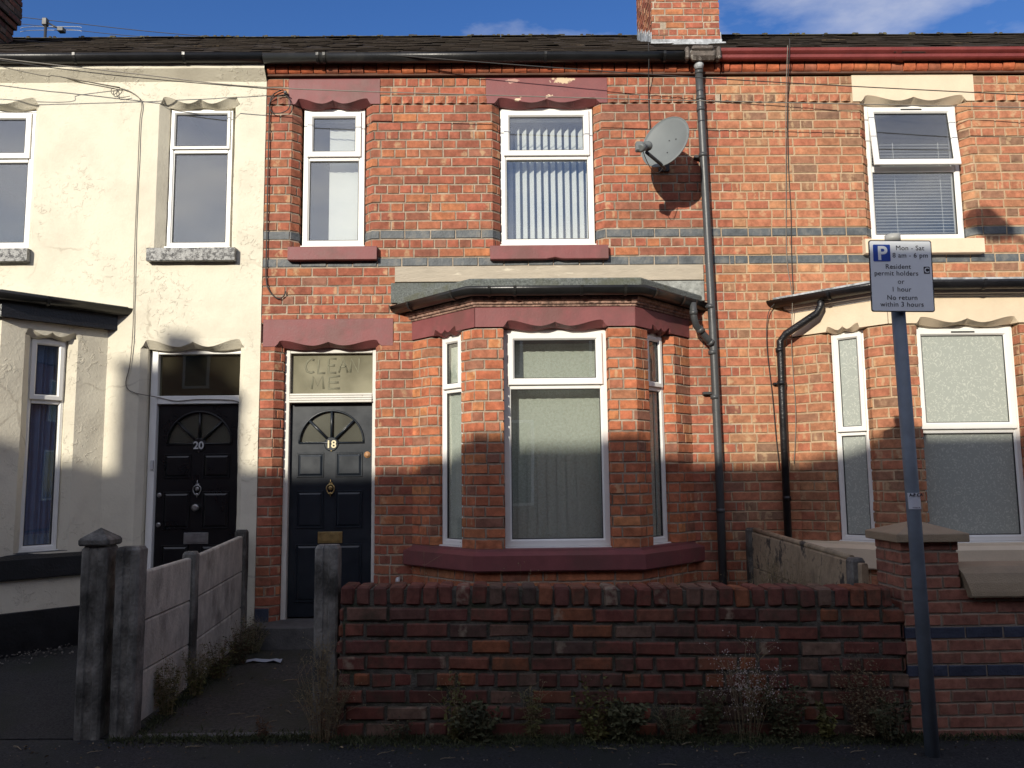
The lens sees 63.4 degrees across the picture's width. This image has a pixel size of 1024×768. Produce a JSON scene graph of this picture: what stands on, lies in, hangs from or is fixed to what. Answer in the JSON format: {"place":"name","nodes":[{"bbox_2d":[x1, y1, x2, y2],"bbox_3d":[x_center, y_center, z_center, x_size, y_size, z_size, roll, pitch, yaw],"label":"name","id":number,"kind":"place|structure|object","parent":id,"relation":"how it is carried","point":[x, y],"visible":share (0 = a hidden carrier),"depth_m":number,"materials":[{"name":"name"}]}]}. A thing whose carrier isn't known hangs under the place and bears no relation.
{"place":"outdoors","nodes":[
{"label":"outdoors","id":0,"kind":"place"},
{"bbox_2d":[0,645,108,738],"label":"front yard","id":1,"kind":"structure","parent":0,"point":[37,697],"depth_m":5.64,"materials":[{"name":"concrete"}]},
{"bbox_2d":[13,36,56,41],"bbox_3d":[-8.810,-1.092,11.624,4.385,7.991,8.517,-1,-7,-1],"label":"roof","id":2,"kind":"structure","parent":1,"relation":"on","point":[26,38],"depth_m":12.04,"materials":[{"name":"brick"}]},
{"bbox_2d":[20,18,81,36],"bbox_3d":[-7.209,-5.019,13.038,0.956,1.480,0.284,-1,-7,-1],"label":"tv aerial","id":3,"kind":"object","parent":2,"relation":"attached to","point":[60,29],"visible":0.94,"depth_m":13.03,"materials":[{"name":"metal"}]},
{"bbox_2d":[0,0,355,658],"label":"terraced house","id":4,"kind":"structure","parent":1,"relation":"on","point":[90,442],"depth_m":7.51,"materials":[{"name":"beige paint"}]},
{"bbox_2d":[0,111,35,247],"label":"window","id":5,"kind":"structure","parent":4,"relation":"in","point":[26,157],"depth_m":7.72,"materials":[{"name":"white plastic"}]},
{"bbox_2d":[18,338,66,552],"bbox_3d":[-4.039,0.520,7.099,0.164,1.830,0.395,-7,-9,42],"label":"window","id":6,"kind":"structure","parent":4,"relation":"in","point":[47,357],"depth_m":7.12,"materials":[{"name":"glass"}]},
{"bbox_2d":[0,66,119,87],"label":"cable","id":7,"kind":"object","parent":4,"relation":"attached to","point":[60,76],"visible":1,"depth_m":7.52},
{"bbox_2d":[111,88,129,97],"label":"cable","id":8,"kind":"object","parent":4,"relation":"attached to","point":[117,92],"visible":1,"depth_m":7.68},
{"bbox_2d":[120,88,238,402],"bbox_3d":[-3.057,-1.289,7.624,1.161,2.948,0.107,0,-7,-8],"label":"cable","id":9,"kind":"object","parent":4,"relation":"attached to","point":[134,278],"visible":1,"depth_m":7.49,"materials":[{"name":"plastic"}]},
{"bbox_2d":[153,405,238,567],"bbox_3d":[-2.827,1.128,7.427,0.742,1.881,0.107,-1,-7,-1],"label":"door","id":10,"kind":"structure","parent":4,"relation":"in","point":[196,510],"depth_m":7.46,"materials":[{"name":"black paint"}]},
{"bbox_2d":[164,110,235,247],"bbox_3d":[-2.907,-1.907,7.741,0.604,1.355,0.098,-1,-7,-1],"label":"window","id":11,"kind":"structure","parent":4,"relation":"in","point":[175,150],"depth_m":7.74,"materials":[{"name":"white plastic"}]},
{"bbox_2d":[24,24,139,36],"bbox_3d":[-8.746,-6.494,15.138,11.001,1.132,0.010,-1,-7,-1],"label":"cable","id":12,"kind":"object","parent":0,"point":[86,31],"visible":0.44,"depth_m":15.14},
{"bbox_2d":[22,17,197,35],"bbox_3d":[-8.247,-6.588,15.155,12.001,1.314,0.012,-1,-7,-1],"label":"cable","id":13,"kind":"object","parent":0,"point":[112,27],"visible":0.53,"depth_m":15.15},
{"bbox_2d":[141,648,340,733],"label":"garden path","id":14,"kind":"structure","parent":0,"point":[258,693],"depth_m":5.54,"materials":[{"name":"concrete"}]},
{"bbox_2d":[153,650,190,714],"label":"weed","id":15,"kind":"object","parent":14,"relation":"on","point":[170,698],"visible":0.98,"depth_m":5.23,"materials":[{"name":"green plant"}]},
{"bbox_2d":[141,529,248,719],"bbox_3d":[-2.301,1.724,6.100,0.100,1.167,2.082,0,-7,-1],"label":"concrete fence","id":16,"kind":"object","parent":14,"relation":"on","point":[195,600],"visible":0.75,"depth_m":5.86,"materials":[{"name":"grey concrete"}]},
{"bbox_2d":[181,649,218,695],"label":"weed","id":17,"kind":"object","parent":14,"relation":"on","point":[197,684],"visible":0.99,"depth_m":5.62,"materials":[{"name":"green plant"}]},
{"bbox_2d":[200,638,236,677],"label":"weed","id":18,"kind":"object","parent":14,"relation":"on","point":[217,667],"visible":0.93,"depth_m":6.03,"materials":[{"name":"green plant"}]},
{"bbox_2d":[219,620,258,663],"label":"weed","id":19,"kind":"object","parent":14,"relation":"on","point":[242,657],"visible":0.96,"depth_m":6.42,"materials":[{"name":"green plant"}]},
{"bbox_2d":[237,609,269,653],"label":"weed","id":20,"kind":"object","parent":14,"relation":"on","point":[256,646],"visible":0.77,"depth_m":6.76,"materials":[{"name":"green plant"}]},
{"bbox_2d":[245,658,282,662],"bbox_3d":[-1.941,2.168,6.500,0.275,0.020,0.109,-1,-7,-1],"label":"paper scrap","id":21,"kind":"object","parent":14,"relation":"on","point":[265,660],"visible":1,"depth_m":6.49,"materials":[{"name":"white paper"}]},
{"bbox_2d":[0,643,1020,767],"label":"gravel","id":22,"kind":"structure","parent":0,"point":[35,654],"depth_m":4.68,"materials":[{"name":"grey gravel"}]},
{"bbox_2d":[0,736,1023,767],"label":"pavement","id":23,"kind":"structure","parent":0,"point":[215,755],"depth_m":4.54,"materials":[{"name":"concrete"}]},
{"bbox_2d":[73,528,121,740],"bbox_3d":[-2.486,1.523,4.952,0.182,1.311,0.192,-1,-7,-1],"label":"gate post","id":24,"kind":"object","parent":23,"relation":"on","point":[94,654],"visible":0.87,"depth_m":4.90,"materials":[{"name":"concrete"}]},
{"bbox_2d":[109,546,147,739],"bbox_3d":[-2.285,1.574,4.928,0.145,1.200,0.124,-1,-7,-1],"label":"gate post","id":25,"kind":"object","parent":23,"relation":"on","point":[128,643],"visible":0.9,"depth_m":4.89,"materials":[{"name":"concrete"}]},
{"bbox_2d":[134,731,310,738],"bbox_3d":[-1.695,2.085,4.869,1.030,0.056,0.055,-1,-7,-1],"label":"threshold stone","id":26,"kind":"object","parent":23,"relation":"on","point":[178,735],"visible":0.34,"depth_m":4.86,"materials":[{"name":"grey stone"}]},
{"bbox_2d":[254,715,272,738],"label":"weed","id":27,"kind":"object","parent":23,"relation":"on","point":[264,731],"visible":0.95,"depth_m":4.83,"materials":[{"name":"green plant"}]},
{"bbox_2d":[312,544,341,734],"bbox_3d":[-1.111,1.569,4.967,0.145,1.193,0.114,-1,-7,-1],"label":"gate post","id":28,"kind":"object","parent":23,"relation":"on","point":[327,587],"visible":0.71,"depth_m":4.94,"materials":[{"name":"concrete"}]},
{"bbox_2d":[303,624,341,687],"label":"weed","id":29,"kind":"object","parent":28,"relation":"attached to","point":[321,672],"visible":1,"depth_m":4.83,"materials":[{"name":"green plant"}]},
{"bbox_2d":[380,714,415,740],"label":"weed","id":30,"kind":"object","parent":23,"relation":"on","point":[397,734],"visible":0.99,"depth_m":4.79,"materials":[{"name":"green plant"}]},
{"bbox_2d":[428,666,469,741],"bbox_3d":[-0.360,1.855,4.804,0.220,0.422,0.174,2,-7,-20],"label":"weed","id":31,"kind":"object","parent":23,"relation":"on","point":[454,733],"visible":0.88,"depth_m":4.81,"materials":[{"name":"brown plant"}]},
{"bbox_2d":[447,694,504,743],"bbox_3d":[-0.205,1.941,4.784,0.339,0.260,0.194,-1,-7,-1],"label":"weed","id":32,"kind":"object","parent":23,"relation":"on","point":[472,727],"visible":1,"depth_m":4.76,"materials":[{"name":"green plant"}]},
{"bbox_2d":[4,653,996,767],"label":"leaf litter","id":33,"kind":"object","parent":23,"relation":"on","point":[434,746],"visible":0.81,"depth_m":4.66,"materials":[{"name":"brown plant"}]},
{"bbox_2d":[511,681,552,738],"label":"weed","id":34,"kind":"object","parent":23,"relation":"on","point":[530,730],"visible":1,"depth_m":4.81,"materials":[{"name":"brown plant"}]},
{"bbox_2d":[93,647,1023,754],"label":"grass and moss","id":35,"kind":"structure","parent":23,"relation":"on","point":[698,739],"depth_m":4.78,"materials":[{"name":"green plant"}]},
{"bbox_2d":[290,649,365,742],"bbox_3d":[-1.073,1.821,4.818,0.417,0.514,0.279,2,-7,-23],"label":"weed","id":36,"kind":"object","parent":35,"relation":"on","point":[330,726],"visible":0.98,"depth_m":4.79,"materials":[{"name":"green plant"}]},
{"bbox_2d":[603,696,651,740],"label":"weed","id":37,"kind":"object","parent":35,"relation":"on","point":[622,723],"visible":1,"depth_m":4.77,"materials":[{"name":"green plant"}]},
{"bbox_2d":[650,701,700,739],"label":"weed","id":38,"kind":"object","parent":35,"relation":"on","point":[675,726],"visible":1,"depth_m":4.77,"materials":[{"name":"green plant"}]},
{"bbox_2d":[690,680,730,736],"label":"weed","id":39,"kind":"object","parent":35,"relation":"on","point":[709,716],"visible":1,"depth_m":4.82,"materials":[{"name":"green plant"}]},
{"bbox_2d":[698,627,790,741],"bbox_3d":[1.366,1.756,4.869,0.552,0.635,0.329,1,-7,-16],"label":"weed","id":40,"kind":"object","parent":35,"relation":"on","point":[754,713],"visible":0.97,"depth_m":4.83,"materials":[{"name":"brown plant"}]},
{"bbox_2d":[753,668,812,739],"bbox_3d":[1.571,1.854,4.825,0.335,0.414,0.199,-2,-7,10],"label":"weed","id":41,"kind":"object","parent":35,"relation":"on","point":[778,725],"visible":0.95,"depth_m":4.79,"materials":[{"name":"green plant"}]},
{"bbox_2d":[814,699,837,737],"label":"weed","id":42,"kind":"object","parent":35,"relation":"on","point":[826,729],"visible":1,"depth_m":4.78,"materials":[{"name":"green plant"}]},
{"bbox_2d":[832,642,899,736],"bbox_3d":[2.047,1.771,4.818,0.413,0.542,0.258,-1,-7,-1],"label":"weed","id":43,"kind":"object","parent":35,"relation":"on","point":[868,727],"visible":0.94,"depth_m":4.81,"materials":[{"name":"green plant"}]},
{"bbox_2d":[570,665,618,740],"bbox_3d":[0.485,1.850,4.793,0.298,0.417,0.153,-1,-7,-1],"label":"weed","id":44,"kind":"object","parent":23,"relation":"on","point":[599,723],"visible":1,"depth_m":4.79,"materials":[{"name":"green plant"}]},
{"bbox_2d":[336,581,909,737],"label":"garden wall","id":45,"kind":"structure","parent":23,"relation":"on","point":[402,647],"depth_m":4.92,"materials":[{"name":"brick"}]},
{"bbox_2d":[867,687,912,740],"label":"weed","id":46,"kind":"object","parent":23,"relation":"on","point":[889,723],"visible":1,"depth_m":4.73,"materials":[{"name":"green plant"}]},
{"bbox_2d":[868,233,939,757],"bbox_3d":[2.231,0.594,4.657,0.367,2.928,0.158,-1,-7,-1],"label":"parking sign","id":47,"kind":"object","parent":23,"relation":"on","point":[901,277],"visible":1,"depth_m":4.70,"materials":[{"name":"metal"}]},
{"bbox_2d":[865,521,1023,736],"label":"garden wall","id":48,"kind":"structure","parent":23,"relation":"on","point":[976,613],"depth_m":4.94,"materials":[{"name":"brick"}]},
{"bbox_2d":[12,0,1023,37],"label":"sky","id":49,"kind":"structure","parent":0,"point":[242,18],"materials":[{"name":"blue"}]},
{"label":"garden soil","id":50,"kind":"structure","parent":0,"visible":0},
{"bbox_2d":[244,0,746,649],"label":"terraced house","id":51,"kind":"structure","parent":50,"relation":"on","point":[496,334],"depth_m":7.50,"materials":[{"name":"red brick"}]},
{"bbox_2d":[0,60,283,90],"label":"cable","id":52,"kind":"object","parent":51,"relation":"attached to","point":[139,77],"visible":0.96,"depth_m":7.47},
{"bbox_2d":[265,89,285,298],"bbox_3d":[-2.151,-1.758,7.605,0.198,1.993,0.010,-1,-7,-1],"label":"cable","id":53,"kind":"object","parent":51,"relation":"attached to","point":[267,203],"visible":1,"depth_m":7.58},
{"bbox_2d":[269,94,290,113],"bbox_3d":[-2.157,-2.600,7.691,0.204,0.191,0.009,-1,-7,-1],"label":"cable","id":54,"kind":"object","parent":51,"relation":"attached to","point":[280,112],"visible":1,"depth_m":7.69,"materials":[{"name":"black rubber"}]},
{"bbox_2d":[287,404,371,616],"bbox_3d":[-1.634,1.125,7.467,0.742,1.891,0.075,-1,-7,-1],"label":"door","id":55,"kind":"structure","parent":51,"relation":"in","point":[330,495],"depth_m":7.47,"materials":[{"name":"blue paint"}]},
{"bbox_2d":[300,109,366,246],"bbox_3d":[-1.650,-1.914,7.805,0.626,1.355,0.178,-1,-7,-1],"label":"window","id":56,"kind":"structure","parent":51,"relation":"in","point":[346,156],"depth_m":7.81,"materials":[{"name":"white plastic"}]},
{"bbox_2d":[439,334,462,546],"bbox_3d":[-0.490,0.485,7.121,0.098,1.830,0.319,6,-9,-44],"label":"window","id":57,"kind":"structure","parent":51,"relation":"in","point":[452,474],"depth_m":7.15,"materials":[{"name":"white plastic"}]},
{"bbox_2d":[0,58,1023,107],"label":"cable","id":58,"kind":"object","parent":51,"relation":"attached to","point":[509,95],"visible":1,"depth_m":7.42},
{"bbox_2d":[500,108,595,245],"bbox_3d":[0.329,-1.931,7.839,0.896,1.355,0.198,-1,-7,-1],"label":"window","id":59,"kind":"structure","parent":51,"relation":"in","point":[584,153],"depth_m":7.86,"materials":[{"name":"white plastic"}]},
{"bbox_2d":[503,329,611,547],"bbox_3d":[0.367,0.455,6.945,0.890,1.830,0.190,-1,-7,-1],"label":"window","id":60,"kind":"structure","parent":51,"relation":"in","point":[557,495],"depth_m":6.99,"materials":[{"name":"grey glass"}]},
{"bbox_2d":[648,43,650,129],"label":"cable","id":61,"kind":"object","parent":51,"relation":"attached to","point":[648,90],"visible":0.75,"depth_m":7.72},
{"bbox_2d":[647,333,670,544],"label":"window","id":62,"kind":"structure","parent":51,"relation":"in","point":[655,386],"depth_m":7.19,"materials":[{"name":"white plastic"}]},
{"bbox_2d":[635,117,688,172],"bbox_3d":[1.284,-2.083,7.312,0.497,0.582,0.767,-1,-7,-1],"label":"satellite dish","id":63,"kind":"object","parent":51,"relation":"attached to","point":[661,147],"visible":1,"depth_m":7.29,"materials":[{"name":"grey paint"}]},
{"bbox_2d":[392,55,1023,94],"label":"cable","id":64,"kind":"object","parent":51,"relation":"attached to","point":[708,78],"visible":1,"depth_m":7.54,"materials":[{"name":"black rubber"}]},
{"bbox_2d":[720,557,778,585],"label":"weed","id":65,"kind":"object","parent":50,"relation":"on","point":[754,578],"visible":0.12,"depth_m":5.43,"materials":[{"name":"green plant"}]},
{"bbox_2d":[746,544,810,585],"bbox_3d":[1.995,1.565,6.093,0.546,0.798,0.389,-1,-7,-1],"label":"weed","id":66,"kind":"object","parent":50,"relation":"on","point":[773,575],"visible":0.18,"depth_m":6.09,"materials":[{"name":"green plant"}]},
{"bbox_2d":[770,564,828,584],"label":"weed","id":67,"kind":"object","parent":50,"relation":"on","point":[801,575],"visible":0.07,"depth_m":5.44,"materials":[{"name":"green plant"}]},
{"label":"garden soil","id":68,"kind":"structure","parent":0,"visible":0},
{"bbox_2d":[745,528,868,585],"bbox_3d":[2.186,1.707,6.249,0.106,1.138,1.905,0,-7,-6],"label":"concrete fence","id":69,"kind":"object","parent":68,"relation":"on","point":[836,567],"visible":0.41,"depth_m":6.24,"materials":[{"name":"grey concrete"}]},
{"bbox_2d":[688,32,1023,584],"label":"terraced house","id":70,"kind":"structure","parent":68,"relation":"on","point":[947,182],"depth_m":7.57,"materials":[{"name":"orange brick"}]},
{"bbox_2d":[766,299,781,468],"bbox_3d":[2.377,-0.003,7.412,0.154,1.525,0.057,-4,-7,27],"label":"cable","id":71,"kind":"object","parent":70,"relation":"attached to","point":[771,385],"visible":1,"depth_m":7.42,"materials":[{"name":"black plastic"}]},
{"bbox_2d":[785,45,795,463],"bbox_3d":[2.527,-1.210,7.514,0.076,3.851,0.163,0,-7,-6],"label":"cable","id":72,"kind":"object","parent":70,"relation":"attached to","point":[787,266],"visible":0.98,"depth_m":7.50,"materials":[{"name":"black plastic"}]},
{"bbox_2d":[787,38,793,293],"bbox_3d":[2.575,-1.991,7.605,0.027,2.424,0.171,1,-7,-10],"label":"cable","id":73,"kind":"object","parent":70,"relation":"attached to","point":[788,166],"visible":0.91,"depth_m":7.67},
{"bbox_2d":[831,329,874,541],"bbox_3d":[2.958,0.452,7.163,0.098,1.830,0.319,6,-9,-44],"label":"window","id":74,"kind":"structure","parent":70,"relation":"in","point":[856,491],"depth_m":7.16,"materials":[{"name":"white plastic"}]},
{"bbox_2d":[863,105,963,238],"bbox_3d":[3.785,-1.984,7.811,0.896,1.340,0.218,-1,-7,-1],"label":"window","id":75,"kind":"structure","parent":70,"relation":"in","point":[946,166],"depth_m":7.83,"materials":[{"name":"white plastic"}]},
{"bbox_2d":[915,325,1023,542],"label":"window","id":76,"kind":"structure","parent":70,"relation":"in","point":[972,448],"depth_m":6.93,"materials":[{"name":"grey glass"}]},
{"bbox_2d":[939,32,1023,43],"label":"terraced house","id":77,"kind":"structure","parent":68,"relation":"on","point":[1007,36],"depth_m":12.12,"materials":[{"name":"brick"}]}
]}

